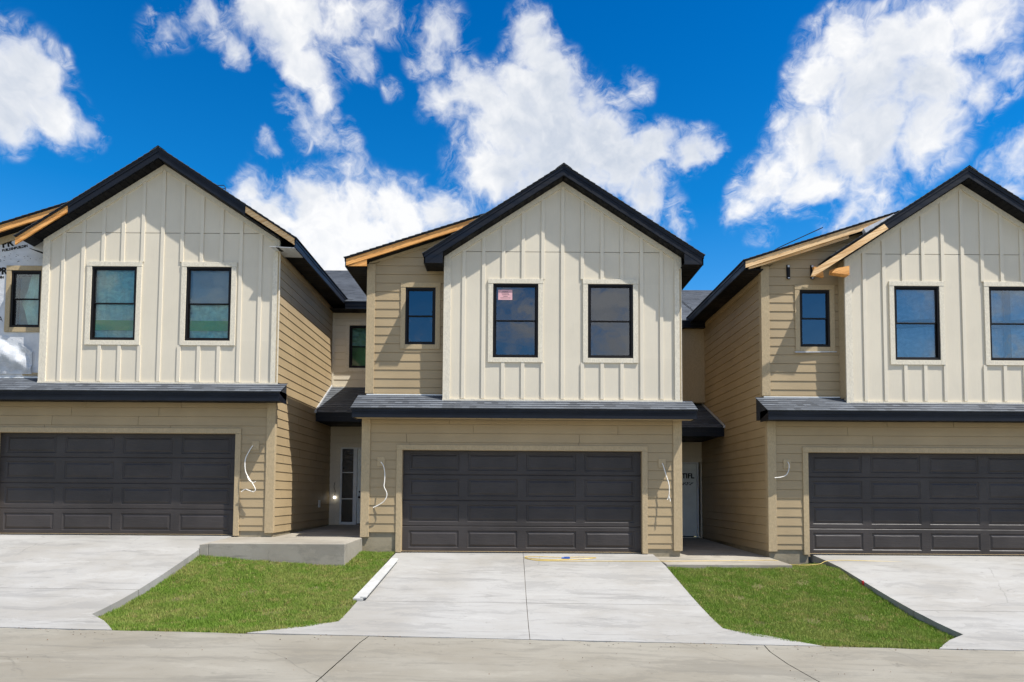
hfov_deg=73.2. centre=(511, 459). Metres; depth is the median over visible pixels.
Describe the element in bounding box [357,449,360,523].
door
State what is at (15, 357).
plastic sheet
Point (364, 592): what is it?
trim board
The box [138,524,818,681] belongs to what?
ground
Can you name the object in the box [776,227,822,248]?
roof wire
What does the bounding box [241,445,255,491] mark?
loose cable
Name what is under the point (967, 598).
driveway
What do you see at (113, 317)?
window
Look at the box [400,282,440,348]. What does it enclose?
window
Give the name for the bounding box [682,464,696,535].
door
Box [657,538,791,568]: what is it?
porch slab
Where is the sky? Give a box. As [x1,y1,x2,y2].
[0,0,1023,289]
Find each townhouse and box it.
[0,145,366,536]
[344,163,724,564]
[682,165,1023,564]
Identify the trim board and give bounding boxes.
[353,558,397,600]
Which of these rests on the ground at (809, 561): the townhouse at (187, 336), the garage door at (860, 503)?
the townhouse at (187, 336)
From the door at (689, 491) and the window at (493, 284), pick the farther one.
the door at (689, 491)
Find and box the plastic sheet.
[0,335,31,373]
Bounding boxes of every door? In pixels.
[0,433,234,535]
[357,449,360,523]
[402,450,640,552]
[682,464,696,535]
[808,453,1023,555]
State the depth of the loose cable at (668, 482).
13.86 m
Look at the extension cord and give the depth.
13.30 m
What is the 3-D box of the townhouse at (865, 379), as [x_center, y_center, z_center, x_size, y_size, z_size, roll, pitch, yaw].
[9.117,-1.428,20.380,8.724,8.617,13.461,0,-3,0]
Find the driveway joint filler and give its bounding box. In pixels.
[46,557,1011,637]
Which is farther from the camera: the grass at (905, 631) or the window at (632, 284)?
the window at (632, 284)
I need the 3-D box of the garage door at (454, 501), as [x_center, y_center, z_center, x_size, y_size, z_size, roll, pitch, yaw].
[0.200,0.860,14.097,4.870,2.105,0.044,0,-3,0]
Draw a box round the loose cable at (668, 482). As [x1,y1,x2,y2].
[662,463,670,500]
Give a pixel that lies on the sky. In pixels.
(742, 129)
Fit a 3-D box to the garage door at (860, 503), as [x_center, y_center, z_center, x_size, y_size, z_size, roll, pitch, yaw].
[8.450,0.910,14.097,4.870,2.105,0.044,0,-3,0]
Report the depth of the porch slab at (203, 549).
12.49 m
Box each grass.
[98,550,393,633]
[667,562,954,648]
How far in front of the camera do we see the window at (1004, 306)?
14.24 m
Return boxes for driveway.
[0,534,233,629]
[247,552,819,645]
[810,554,1023,650]
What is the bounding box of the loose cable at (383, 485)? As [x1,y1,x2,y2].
[373,462,386,507]
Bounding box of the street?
[0,628,1023,681]
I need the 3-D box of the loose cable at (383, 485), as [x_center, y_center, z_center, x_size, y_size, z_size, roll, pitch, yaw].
[-2.641,0.513,13.909,0.285,0.935,0.118,0,-3,5]
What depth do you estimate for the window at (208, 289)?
14.22 m
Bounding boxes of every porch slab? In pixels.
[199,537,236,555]
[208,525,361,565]
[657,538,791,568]
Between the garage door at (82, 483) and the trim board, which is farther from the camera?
the garage door at (82, 483)
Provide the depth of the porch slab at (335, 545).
12.49 m
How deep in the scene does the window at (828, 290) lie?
14.41 m
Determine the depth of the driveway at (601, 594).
10.41 m
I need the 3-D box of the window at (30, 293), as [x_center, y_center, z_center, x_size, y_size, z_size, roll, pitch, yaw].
[-10.185,-3.349,14.630,0.838,1.405,0.444,0,-3,0]
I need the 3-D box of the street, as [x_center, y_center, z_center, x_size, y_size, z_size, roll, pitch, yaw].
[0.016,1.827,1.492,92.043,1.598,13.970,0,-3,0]
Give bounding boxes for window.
[4,265,41,331]
[84,261,142,344]
[179,262,236,345]
[345,322,365,371]
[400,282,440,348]
[488,278,542,362]
[583,279,637,362]
[794,285,836,352]
[888,281,945,364]
[983,282,1023,365]
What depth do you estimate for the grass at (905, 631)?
10.55 m
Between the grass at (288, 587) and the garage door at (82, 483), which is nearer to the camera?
the grass at (288, 587)
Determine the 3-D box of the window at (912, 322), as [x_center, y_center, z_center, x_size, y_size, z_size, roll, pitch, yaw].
[8.322,-2.792,14.306,1.138,1.735,0.344,0,-3,0]
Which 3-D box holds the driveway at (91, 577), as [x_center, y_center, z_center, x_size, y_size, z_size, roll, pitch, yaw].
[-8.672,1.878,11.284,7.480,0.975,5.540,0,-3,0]
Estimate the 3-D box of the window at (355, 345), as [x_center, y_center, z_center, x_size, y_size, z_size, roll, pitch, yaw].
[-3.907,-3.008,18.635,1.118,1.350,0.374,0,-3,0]
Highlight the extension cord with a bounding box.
[525,556,900,564]

